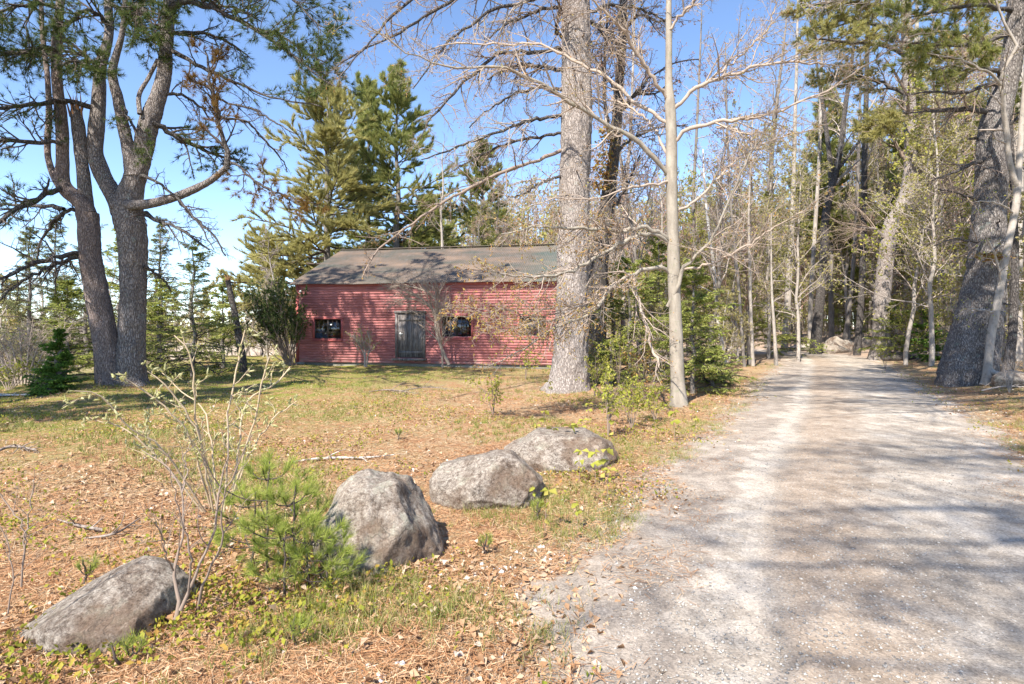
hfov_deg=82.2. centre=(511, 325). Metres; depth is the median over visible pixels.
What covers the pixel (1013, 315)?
bare tree
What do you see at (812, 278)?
bare tree
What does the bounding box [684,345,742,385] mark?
hemlock tree
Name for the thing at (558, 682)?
pine needle litter
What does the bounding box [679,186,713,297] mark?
bare tree
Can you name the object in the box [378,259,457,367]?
bare shrub
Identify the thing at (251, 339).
bare tree
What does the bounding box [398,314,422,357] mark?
door
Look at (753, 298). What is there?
bare tree
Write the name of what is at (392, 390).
fallen branch
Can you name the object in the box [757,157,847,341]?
bare tree
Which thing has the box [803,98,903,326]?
bare tree
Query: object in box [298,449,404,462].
fallen branch
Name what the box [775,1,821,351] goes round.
bare tree
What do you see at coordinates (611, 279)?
bare tree
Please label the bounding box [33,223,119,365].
spruce tree
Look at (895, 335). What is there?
hemlock tree
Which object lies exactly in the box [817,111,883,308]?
bare tree
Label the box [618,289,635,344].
bare tree
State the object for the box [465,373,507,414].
sapling
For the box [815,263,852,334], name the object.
bare tree
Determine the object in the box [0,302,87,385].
bare shrub
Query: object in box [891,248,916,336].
bare tree
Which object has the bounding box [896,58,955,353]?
bare tree
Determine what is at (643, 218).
bare tree
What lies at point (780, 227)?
bare tree
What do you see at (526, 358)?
sapling
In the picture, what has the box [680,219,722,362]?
bare tree
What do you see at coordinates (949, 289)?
bare tree
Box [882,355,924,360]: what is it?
fallen log
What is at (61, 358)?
fir tree
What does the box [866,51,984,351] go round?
bare tree
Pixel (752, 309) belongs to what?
bare tree
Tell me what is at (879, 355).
sapling
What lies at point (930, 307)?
bare tree
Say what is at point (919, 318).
bare tree
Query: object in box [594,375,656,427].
sapling
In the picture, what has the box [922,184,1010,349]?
bare tree
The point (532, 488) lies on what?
seedling
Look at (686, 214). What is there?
pine tree
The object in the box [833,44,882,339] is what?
bare tree
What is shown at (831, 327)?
pine tree
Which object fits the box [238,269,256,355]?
bare tree
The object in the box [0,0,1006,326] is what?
sky
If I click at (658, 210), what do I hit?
bare tree
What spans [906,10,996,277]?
bare tree
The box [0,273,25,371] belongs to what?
bare tree
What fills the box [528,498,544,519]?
pine seedling
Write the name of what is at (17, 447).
fallen branch
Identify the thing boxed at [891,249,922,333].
bare tree
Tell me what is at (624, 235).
bare tree
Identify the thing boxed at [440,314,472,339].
window
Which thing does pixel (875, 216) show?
bare tree
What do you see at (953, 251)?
bare tree
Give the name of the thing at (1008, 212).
bare tree
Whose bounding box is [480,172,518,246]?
bare tree
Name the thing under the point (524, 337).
window
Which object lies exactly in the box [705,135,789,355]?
bare tree
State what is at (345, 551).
young pine
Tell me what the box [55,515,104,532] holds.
fallen branch
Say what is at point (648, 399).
sapling
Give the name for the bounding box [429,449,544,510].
boulder
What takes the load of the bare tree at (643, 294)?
on the ground at (920, 371)
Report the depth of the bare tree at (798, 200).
26.18 m
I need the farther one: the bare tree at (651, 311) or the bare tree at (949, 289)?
the bare tree at (949, 289)
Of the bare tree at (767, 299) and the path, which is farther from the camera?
the bare tree at (767, 299)
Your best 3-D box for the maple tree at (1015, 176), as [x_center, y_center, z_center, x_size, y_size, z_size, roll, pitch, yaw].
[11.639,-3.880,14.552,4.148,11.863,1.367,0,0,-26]
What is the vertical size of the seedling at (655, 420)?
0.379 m
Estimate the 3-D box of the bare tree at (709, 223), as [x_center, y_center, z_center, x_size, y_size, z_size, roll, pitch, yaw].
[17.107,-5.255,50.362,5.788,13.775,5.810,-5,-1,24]
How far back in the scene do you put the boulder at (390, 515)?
4.15 m
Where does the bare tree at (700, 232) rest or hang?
on the ground at (920, 371)
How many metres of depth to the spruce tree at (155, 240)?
29.94 m
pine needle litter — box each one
[461,376,1023,683]
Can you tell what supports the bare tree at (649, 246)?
on the ground at (920, 371)
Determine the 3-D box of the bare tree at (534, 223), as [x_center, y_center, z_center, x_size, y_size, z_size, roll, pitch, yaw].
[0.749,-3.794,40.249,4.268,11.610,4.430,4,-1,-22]
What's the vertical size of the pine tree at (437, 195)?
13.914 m
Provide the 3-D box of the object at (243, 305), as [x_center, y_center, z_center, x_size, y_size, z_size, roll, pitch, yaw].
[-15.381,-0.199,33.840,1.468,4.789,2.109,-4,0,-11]
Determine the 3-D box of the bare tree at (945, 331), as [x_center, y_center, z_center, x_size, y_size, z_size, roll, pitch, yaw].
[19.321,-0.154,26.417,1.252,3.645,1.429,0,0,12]
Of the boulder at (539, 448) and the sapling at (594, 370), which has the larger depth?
the sapling at (594, 370)
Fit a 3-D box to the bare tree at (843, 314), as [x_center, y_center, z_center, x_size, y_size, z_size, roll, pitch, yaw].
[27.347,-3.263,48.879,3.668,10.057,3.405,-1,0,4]
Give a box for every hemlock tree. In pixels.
[10,278,93,378]
[79,227,171,359]
[86,279,205,377]
[146,240,268,379]
[184,277,263,374]
[526,256,689,383]
[589,337,652,390]
[620,236,732,373]
[626,257,756,394]
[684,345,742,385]
[738,191,833,355]
[805,247,897,340]
[855,301,920,354]
[909,308,947,361]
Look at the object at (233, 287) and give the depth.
31.80 m
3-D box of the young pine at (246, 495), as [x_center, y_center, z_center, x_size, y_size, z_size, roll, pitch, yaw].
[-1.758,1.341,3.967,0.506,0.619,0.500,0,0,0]
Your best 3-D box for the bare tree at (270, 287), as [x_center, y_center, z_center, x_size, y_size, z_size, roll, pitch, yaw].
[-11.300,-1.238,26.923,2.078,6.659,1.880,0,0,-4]
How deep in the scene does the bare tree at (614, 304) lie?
47.37 m
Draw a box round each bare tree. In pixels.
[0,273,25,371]
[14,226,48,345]
[14,307,44,353]
[25,311,51,354]
[41,259,72,341]
[46,268,82,350]
[102,241,119,325]
[146,300,173,355]
[146,307,155,354]
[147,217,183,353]
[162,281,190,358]
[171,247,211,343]
[185,297,203,351]
[190,289,218,354]
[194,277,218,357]
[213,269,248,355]
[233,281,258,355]
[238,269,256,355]
[247,278,276,356]
[248,223,289,360]
[248,296,272,354]
[281,292,295,346]
[422,131,456,248]
[463,195,496,245]
[463,214,489,247]
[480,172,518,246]
[494,218,520,246]
[514,191,554,245]
[544,144,594,243]
[547,151,620,293]
[589,0,681,368]
[590,67,684,336]
[606,264,627,331]
[606,275,620,334]
[607,285,626,337]
[608,211,642,299]
[609,195,644,302]
[610,248,641,325]
[615,0,651,335]
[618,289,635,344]
[624,222,641,342]
[630,136,714,359]
[630,218,667,365]
[631,240,666,337]
[631,250,654,344]
[636,199,654,273]
[639,271,665,351]
[641,174,679,304]
[641,278,668,370]
[652,40,772,361]
[652,182,681,264]
[656,257,707,358]
[659,167,710,354]
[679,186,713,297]
[679,232,703,344]
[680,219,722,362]
[681,1,718,337]
[685,266,723,345]
[687,149,774,361]
[687,245,712,310]
[689,204,707,308]
[690,184,743,311]
[693,138,726,362]
[695,282,722,345]
[697,223,747,351]
[699,26,752,366]
[699,183,761,339]
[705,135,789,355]
[707,286,745,365]
[710,266,754,362]
[711,117,832,358]
[712,95,789,364]
[719,250,757,353]
[721,247,766,351]
[725,96,769,365]
[730,261,763,322]
[737,167,815,318]
[741,124,847,361]
[743,175,807,339]
[745,277,764,335]
[750,0,794,346]
[752,238,784,310]
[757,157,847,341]
[758,221,809,344]
[760,205,791,364]
[772,211,808,341]
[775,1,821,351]
[775,183,837,344]
[775,245,816,306]
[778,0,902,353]
[782,262,808,336]
[784,91,903,339]
[799,134,871,328]
[800,276,827,337]
[802,0,845,343]
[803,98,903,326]
[803,167,849,326]
[809,248,837,335]
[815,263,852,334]
[816,251,870,331]
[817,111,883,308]
[822,267,844,342]
[831,63,979,365]
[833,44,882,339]
[833,160,892,294]
[835,91,913,307]
[835,179,870,336]
[841,259,870,336]
[845,68,977,364]
[849,1,902,355]
[849,123,935,344]
[852,83,949,304]
[865,178,875,333]
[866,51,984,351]
[866,157,922,319]
[883,14,1022,322]
[891,195,958,359]
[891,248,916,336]
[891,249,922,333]
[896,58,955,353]
[898,240,935,338]
[900,0,939,346]
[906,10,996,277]
[908,297,928,348]
[915,15,972,332]
[916,116,1008,307]
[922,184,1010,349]
[924,282,950,355]
[927,0,1023,368]
[933,251,962,344]
[938,37,1023,356]
[939,270,963,324]
[968,0,1023,360]
[985,79,1023,370]
[1004,201,1023,338]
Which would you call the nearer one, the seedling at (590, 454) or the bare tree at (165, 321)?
the seedling at (590, 454)
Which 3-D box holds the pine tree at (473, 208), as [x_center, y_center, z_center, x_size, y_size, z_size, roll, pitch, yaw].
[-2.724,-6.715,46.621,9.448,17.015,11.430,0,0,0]
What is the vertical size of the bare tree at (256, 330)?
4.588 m
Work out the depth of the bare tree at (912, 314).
23.91 m
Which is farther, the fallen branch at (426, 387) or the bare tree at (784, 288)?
the bare tree at (784, 288)
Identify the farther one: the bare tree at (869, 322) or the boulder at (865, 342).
the bare tree at (869, 322)
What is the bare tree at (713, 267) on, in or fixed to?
on the ground at (920, 371)
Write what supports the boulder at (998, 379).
on the ground at (920, 371)
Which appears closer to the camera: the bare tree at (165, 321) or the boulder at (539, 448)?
the boulder at (539, 448)
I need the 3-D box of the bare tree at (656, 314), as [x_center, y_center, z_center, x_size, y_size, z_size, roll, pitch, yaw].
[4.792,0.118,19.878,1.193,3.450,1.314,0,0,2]
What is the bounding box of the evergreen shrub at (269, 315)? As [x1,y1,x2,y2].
[232,275,316,365]
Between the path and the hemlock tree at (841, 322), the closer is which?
the path
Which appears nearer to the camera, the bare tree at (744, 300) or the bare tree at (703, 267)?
the bare tree at (744, 300)
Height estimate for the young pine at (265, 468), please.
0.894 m
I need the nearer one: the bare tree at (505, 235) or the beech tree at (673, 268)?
the beech tree at (673, 268)
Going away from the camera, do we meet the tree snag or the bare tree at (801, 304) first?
the tree snag
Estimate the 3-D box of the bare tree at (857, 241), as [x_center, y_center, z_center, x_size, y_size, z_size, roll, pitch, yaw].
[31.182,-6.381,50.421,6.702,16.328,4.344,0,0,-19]
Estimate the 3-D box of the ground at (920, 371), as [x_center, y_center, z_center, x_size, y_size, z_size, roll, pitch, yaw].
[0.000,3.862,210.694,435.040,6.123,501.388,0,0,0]
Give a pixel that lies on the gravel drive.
(820, 397)
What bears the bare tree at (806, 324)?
on the ground at (920, 371)
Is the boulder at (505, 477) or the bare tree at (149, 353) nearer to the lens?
the boulder at (505, 477)
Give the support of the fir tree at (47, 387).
on the ground at (920, 371)
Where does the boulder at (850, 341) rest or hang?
on the ground at (920, 371)
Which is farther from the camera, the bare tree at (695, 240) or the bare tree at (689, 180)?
the bare tree at (689, 180)
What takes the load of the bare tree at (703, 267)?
on the ground at (920, 371)
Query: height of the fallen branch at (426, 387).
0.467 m
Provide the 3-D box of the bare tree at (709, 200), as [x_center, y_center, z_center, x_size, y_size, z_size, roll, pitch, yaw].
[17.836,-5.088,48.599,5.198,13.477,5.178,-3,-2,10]
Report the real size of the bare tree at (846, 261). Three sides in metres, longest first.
17.267 x 6.894 x 6.868 m
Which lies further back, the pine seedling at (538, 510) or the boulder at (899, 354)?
the boulder at (899, 354)
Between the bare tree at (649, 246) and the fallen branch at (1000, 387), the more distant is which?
the bare tree at (649, 246)
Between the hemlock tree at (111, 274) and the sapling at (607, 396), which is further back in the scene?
the hemlock tree at (111, 274)
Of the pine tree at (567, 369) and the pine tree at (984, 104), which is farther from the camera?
the pine tree at (984, 104)
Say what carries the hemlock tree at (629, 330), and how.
on the ground at (920, 371)
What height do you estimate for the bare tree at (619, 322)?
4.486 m
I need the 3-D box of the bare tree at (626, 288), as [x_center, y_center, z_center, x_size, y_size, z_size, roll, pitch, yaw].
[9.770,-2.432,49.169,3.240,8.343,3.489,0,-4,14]
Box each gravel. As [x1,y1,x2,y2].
[362,383,1023,683]
[516,412,1023,683]
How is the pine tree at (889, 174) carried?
on the ground at (920, 371)
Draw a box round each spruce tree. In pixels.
[0,227,83,372]
[0,278,37,372]
[10,216,85,361]
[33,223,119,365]
[147,215,202,360]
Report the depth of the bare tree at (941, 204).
26.94 m
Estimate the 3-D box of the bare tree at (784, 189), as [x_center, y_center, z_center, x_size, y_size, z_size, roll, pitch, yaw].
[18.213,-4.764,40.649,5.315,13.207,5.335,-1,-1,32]
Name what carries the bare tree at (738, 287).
on the ground at (920, 371)
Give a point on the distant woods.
(541, 236)
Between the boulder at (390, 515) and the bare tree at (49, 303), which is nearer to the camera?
the boulder at (390, 515)
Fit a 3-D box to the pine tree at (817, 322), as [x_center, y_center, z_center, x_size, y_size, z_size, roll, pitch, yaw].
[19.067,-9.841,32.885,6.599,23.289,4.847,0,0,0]
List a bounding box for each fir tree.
[21,364,68,396]
[22,328,90,394]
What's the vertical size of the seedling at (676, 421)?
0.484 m
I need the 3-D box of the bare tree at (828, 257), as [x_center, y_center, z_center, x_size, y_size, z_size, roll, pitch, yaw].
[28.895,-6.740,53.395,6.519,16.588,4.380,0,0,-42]
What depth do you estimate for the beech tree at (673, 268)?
10.96 m
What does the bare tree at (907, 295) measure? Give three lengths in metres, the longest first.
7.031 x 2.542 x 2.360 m
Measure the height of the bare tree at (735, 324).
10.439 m
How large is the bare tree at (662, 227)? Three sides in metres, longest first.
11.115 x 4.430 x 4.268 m
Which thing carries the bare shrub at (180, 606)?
on the ground at (920, 371)
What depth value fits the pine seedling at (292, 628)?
2.94 m
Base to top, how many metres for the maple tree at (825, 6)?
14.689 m
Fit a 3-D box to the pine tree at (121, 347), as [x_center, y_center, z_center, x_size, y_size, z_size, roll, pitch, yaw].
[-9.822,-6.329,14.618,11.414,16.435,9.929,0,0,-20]
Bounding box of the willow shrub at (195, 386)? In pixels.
[61,328,299,512]
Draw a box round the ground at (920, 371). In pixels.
[0,327,1023,683]
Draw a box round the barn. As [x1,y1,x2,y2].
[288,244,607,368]
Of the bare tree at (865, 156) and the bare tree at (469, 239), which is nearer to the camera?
the bare tree at (865, 156)
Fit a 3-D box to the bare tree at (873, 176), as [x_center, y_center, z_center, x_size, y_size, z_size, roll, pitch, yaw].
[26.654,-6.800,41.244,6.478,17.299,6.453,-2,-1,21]
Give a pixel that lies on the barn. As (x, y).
(342, 296)
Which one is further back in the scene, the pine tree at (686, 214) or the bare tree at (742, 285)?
the pine tree at (686, 214)
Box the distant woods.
[2,155,1009,367]
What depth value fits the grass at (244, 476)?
9.43 m
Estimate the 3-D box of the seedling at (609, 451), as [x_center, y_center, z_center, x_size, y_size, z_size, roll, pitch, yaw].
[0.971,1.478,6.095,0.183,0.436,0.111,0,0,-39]
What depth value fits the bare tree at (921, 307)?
25.22 m
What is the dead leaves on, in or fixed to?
on the ground at (920, 371)
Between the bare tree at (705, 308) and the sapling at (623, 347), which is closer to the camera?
the sapling at (623, 347)
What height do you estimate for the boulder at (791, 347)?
0.483 m
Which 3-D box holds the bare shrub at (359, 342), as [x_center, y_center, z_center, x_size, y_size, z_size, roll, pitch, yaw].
[-5.783,0.768,22.746,1.448,1.708,0.863,0,0,0]
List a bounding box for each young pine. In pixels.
[205,445,324,572]
[208,480,283,561]
[230,503,340,595]
[236,472,336,582]
[264,513,353,584]
[280,523,370,595]
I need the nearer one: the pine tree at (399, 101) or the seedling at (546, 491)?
the seedling at (546, 491)
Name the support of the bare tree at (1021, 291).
on the ground at (920, 371)
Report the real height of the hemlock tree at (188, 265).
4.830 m
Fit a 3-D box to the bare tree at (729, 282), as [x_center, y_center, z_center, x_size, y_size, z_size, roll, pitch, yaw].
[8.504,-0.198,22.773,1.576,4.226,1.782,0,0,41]
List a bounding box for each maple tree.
[588,0,707,379]
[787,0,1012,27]
[925,0,1023,386]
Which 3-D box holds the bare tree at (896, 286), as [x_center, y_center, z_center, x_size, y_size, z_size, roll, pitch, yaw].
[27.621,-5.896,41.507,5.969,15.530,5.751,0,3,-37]
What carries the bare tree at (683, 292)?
on the ground at (920, 371)
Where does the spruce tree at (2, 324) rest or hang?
on the ground at (920, 371)
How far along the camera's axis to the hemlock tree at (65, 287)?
17.06 m
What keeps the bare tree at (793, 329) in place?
on the ground at (920, 371)
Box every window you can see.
[312,318,342,340]
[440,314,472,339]
[517,314,547,338]
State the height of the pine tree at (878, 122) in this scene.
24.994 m
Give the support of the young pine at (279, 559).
on the ground at (920, 371)
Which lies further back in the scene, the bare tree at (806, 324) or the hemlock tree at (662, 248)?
the bare tree at (806, 324)
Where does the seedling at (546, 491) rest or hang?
on the ground at (920, 371)
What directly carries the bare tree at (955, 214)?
on the ground at (920, 371)
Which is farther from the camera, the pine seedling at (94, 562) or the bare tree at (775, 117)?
the bare tree at (775, 117)
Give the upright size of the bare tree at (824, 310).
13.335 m
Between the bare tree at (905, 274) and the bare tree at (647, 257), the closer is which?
the bare tree at (647, 257)
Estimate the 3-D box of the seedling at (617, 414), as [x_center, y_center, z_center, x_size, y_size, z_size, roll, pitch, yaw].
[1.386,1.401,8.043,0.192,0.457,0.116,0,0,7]
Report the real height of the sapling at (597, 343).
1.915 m
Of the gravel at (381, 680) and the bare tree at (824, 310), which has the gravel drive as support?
the gravel at (381, 680)
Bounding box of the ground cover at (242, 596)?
[0,370,1023,683]
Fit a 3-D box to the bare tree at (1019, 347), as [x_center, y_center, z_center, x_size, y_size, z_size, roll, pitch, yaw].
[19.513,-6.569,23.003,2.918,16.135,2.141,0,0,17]
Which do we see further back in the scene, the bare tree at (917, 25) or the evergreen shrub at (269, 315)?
the bare tree at (917, 25)
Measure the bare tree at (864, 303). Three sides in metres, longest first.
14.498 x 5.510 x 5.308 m
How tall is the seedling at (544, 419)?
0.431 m
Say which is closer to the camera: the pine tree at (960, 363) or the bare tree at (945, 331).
the pine tree at (960, 363)
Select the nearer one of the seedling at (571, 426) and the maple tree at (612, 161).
the seedling at (571, 426)
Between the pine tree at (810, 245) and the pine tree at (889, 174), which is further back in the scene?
the pine tree at (810, 245)
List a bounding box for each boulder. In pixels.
[19,555,198,656]
[312,468,444,575]
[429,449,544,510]
[504,427,617,472]
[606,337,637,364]
[788,344,809,350]
[822,336,853,353]
[844,339,853,344]
[861,336,870,348]
[891,352,910,355]
[991,370,1023,387]
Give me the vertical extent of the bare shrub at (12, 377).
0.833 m
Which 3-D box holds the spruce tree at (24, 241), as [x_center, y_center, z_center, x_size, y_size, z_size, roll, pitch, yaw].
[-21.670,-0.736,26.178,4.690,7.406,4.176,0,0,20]
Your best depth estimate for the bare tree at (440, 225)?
35.95 m
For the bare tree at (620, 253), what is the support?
on the ground at (920, 371)
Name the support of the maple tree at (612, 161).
on the ground at (920, 371)
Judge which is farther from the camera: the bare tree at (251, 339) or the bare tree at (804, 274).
the bare tree at (804, 274)
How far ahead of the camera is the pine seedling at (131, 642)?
2.84 m
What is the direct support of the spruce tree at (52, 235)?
on the ground at (920, 371)
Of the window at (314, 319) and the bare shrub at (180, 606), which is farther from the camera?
the window at (314, 319)
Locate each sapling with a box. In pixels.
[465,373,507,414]
[514,344,541,379]
[575,346,613,396]
[588,318,615,384]
[591,365,636,435]
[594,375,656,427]
[598,322,646,393]
[621,343,661,391]
[622,374,666,419]
[872,337,898,368]
[974,335,1023,392]
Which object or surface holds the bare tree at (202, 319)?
on the ground at (920, 371)
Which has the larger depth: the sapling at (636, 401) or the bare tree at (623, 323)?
the bare tree at (623, 323)
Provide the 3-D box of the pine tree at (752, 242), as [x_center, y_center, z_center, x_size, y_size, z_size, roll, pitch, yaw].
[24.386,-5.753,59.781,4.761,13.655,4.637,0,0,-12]
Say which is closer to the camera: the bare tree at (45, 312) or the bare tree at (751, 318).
the bare tree at (751, 318)
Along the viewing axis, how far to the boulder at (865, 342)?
34.98 m
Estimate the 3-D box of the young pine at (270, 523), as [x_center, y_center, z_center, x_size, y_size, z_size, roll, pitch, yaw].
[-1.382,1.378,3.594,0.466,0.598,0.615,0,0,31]
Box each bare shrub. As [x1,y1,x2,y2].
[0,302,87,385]
[0,360,40,390]
[0,466,63,613]
[132,388,256,625]
[345,324,380,366]
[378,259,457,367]
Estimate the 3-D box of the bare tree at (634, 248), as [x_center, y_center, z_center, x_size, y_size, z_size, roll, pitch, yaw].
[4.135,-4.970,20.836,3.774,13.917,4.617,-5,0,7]
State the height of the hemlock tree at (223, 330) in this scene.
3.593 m
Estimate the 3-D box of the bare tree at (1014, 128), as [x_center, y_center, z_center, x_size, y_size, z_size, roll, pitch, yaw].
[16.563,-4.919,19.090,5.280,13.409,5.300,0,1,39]
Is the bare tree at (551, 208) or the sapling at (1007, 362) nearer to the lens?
the sapling at (1007, 362)
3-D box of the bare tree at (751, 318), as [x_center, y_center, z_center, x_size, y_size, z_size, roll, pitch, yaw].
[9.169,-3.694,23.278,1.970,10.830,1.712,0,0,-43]
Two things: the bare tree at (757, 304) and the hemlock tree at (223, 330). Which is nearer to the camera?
the hemlock tree at (223, 330)
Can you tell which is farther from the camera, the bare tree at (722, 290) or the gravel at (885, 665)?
the bare tree at (722, 290)
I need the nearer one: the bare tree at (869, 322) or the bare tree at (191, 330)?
the bare tree at (191, 330)
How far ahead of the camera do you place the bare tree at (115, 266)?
32.91 m
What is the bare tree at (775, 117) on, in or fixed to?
on the ground at (920, 371)
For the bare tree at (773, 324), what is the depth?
23.96 m
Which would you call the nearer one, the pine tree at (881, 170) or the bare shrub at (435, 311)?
the bare shrub at (435, 311)
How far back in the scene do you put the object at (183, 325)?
38.95 m
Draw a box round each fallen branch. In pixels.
[0,442,39,452]
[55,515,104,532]
[85,510,148,538]
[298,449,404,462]
[369,381,422,393]
[401,379,452,390]
[981,383,1023,390]
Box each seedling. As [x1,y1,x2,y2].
[74,552,105,583]
[108,626,150,667]
[283,611,314,646]
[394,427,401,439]
[474,529,494,553]
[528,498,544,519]
[529,486,536,501]
[538,410,548,426]
[540,488,556,532]
[561,423,577,432]
[571,500,581,529]
[574,448,588,481]
[588,449,600,481]
[598,448,613,477]
[602,467,616,494]
[606,411,619,434]
[647,418,658,442]
[668,409,680,440]
[691,418,698,440]
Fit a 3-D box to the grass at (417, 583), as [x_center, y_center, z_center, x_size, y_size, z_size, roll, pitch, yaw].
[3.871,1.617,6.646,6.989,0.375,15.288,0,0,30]
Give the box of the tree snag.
[224,275,247,372]
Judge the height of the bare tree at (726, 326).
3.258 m
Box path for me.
[0,393,26,395]
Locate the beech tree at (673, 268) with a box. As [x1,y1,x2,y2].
[325,0,954,406]
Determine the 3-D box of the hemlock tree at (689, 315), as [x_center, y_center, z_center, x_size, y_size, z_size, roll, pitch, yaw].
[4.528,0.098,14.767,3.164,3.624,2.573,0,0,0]
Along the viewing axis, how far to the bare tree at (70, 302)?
37.19 m
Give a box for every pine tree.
[0,0,365,385]
[206,61,422,341]
[214,221,322,346]
[312,58,469,256]
[313,70,423,254]
[326,0,716,393]
[389,189,466,248]
[442,137,520,247]
[680,202,711,279]
[737,202,763,322]
[777,165,834,336]
[780,0,1005,359]
[783,83,868,338]
[847,140,906,287]
[855,77,952,348]
[869,0,1023,386]
[936,93,985,249]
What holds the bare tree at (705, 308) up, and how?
on the ground at (920, 371)
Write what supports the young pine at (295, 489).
on the ground at (920, 371)
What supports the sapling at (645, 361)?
on the ground at (920, 371)
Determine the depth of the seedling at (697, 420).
8.47 m
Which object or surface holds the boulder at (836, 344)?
on the ground at (920, 371)
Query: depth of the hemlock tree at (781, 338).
30.59 m
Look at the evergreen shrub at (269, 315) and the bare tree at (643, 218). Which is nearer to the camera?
the evergreen shrub at (269, 315)
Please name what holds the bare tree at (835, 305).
on the ground at (920, 371)
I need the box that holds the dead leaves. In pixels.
[0,368,1023,683]
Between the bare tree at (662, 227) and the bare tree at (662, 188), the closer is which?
the bare tree at (662, 227)
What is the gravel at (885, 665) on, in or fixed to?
on the gravel drive
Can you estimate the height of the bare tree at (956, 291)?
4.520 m
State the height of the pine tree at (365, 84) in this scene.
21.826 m
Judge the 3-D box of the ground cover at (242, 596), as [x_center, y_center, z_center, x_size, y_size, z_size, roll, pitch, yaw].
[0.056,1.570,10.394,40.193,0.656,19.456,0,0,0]
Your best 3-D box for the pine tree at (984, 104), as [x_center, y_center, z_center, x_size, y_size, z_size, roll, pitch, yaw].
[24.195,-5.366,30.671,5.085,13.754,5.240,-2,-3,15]
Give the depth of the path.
13.77 m
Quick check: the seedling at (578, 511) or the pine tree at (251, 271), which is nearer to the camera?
the seedling at (578, 511)
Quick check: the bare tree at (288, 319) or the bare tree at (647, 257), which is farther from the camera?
the bare tree at (288, 319)
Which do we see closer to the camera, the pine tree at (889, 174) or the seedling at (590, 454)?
the seedling at (590, 454)
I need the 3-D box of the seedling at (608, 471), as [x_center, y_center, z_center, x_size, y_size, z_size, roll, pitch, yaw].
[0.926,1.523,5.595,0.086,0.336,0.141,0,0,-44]
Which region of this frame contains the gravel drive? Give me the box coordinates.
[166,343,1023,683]
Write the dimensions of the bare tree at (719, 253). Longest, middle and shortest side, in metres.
13.031 x 4.616 x 3.774 m
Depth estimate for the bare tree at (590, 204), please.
33.75 m
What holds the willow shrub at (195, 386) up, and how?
on the ground at (920, 371)
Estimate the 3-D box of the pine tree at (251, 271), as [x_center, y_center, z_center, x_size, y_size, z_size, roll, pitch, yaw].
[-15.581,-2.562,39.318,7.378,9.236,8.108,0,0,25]
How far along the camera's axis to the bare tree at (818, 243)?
46.48 m
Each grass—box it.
[0,358,1023,517]
[145,397,1023,683]
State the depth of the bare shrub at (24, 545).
2.95 m
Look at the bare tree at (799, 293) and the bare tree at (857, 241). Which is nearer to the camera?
the bare tree at (799, 293)
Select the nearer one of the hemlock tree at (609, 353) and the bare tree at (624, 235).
the hemlock tree at (609, 353)
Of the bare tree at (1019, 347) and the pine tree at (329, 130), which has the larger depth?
the pine tree at (329, 130)
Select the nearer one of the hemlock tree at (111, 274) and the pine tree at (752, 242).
the hemlock tree at (111, 274)
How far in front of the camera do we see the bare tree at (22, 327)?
34.09 m
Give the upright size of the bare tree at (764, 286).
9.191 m
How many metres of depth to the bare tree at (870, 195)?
37.45 m
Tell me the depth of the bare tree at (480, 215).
40.35 m
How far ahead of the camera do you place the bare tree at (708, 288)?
26.17 m
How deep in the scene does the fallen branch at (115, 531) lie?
4.53 m
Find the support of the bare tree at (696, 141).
on the ground at (920, 371)
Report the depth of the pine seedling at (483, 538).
4.35 m
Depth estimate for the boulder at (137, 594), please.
3.13 m
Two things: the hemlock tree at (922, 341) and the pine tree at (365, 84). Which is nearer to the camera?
the hemlock tree at (922, 341)
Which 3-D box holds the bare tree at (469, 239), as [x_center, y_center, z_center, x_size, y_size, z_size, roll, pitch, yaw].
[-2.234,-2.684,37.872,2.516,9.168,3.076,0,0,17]
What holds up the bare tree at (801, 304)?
on the ground at (920, 371)
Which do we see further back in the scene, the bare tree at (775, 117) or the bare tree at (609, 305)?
the bare tree at (609, 305)
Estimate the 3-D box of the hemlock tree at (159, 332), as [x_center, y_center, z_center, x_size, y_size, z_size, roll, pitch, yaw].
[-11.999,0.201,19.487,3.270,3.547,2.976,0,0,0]
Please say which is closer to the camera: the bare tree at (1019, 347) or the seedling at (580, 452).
the seedling at (580, 452)

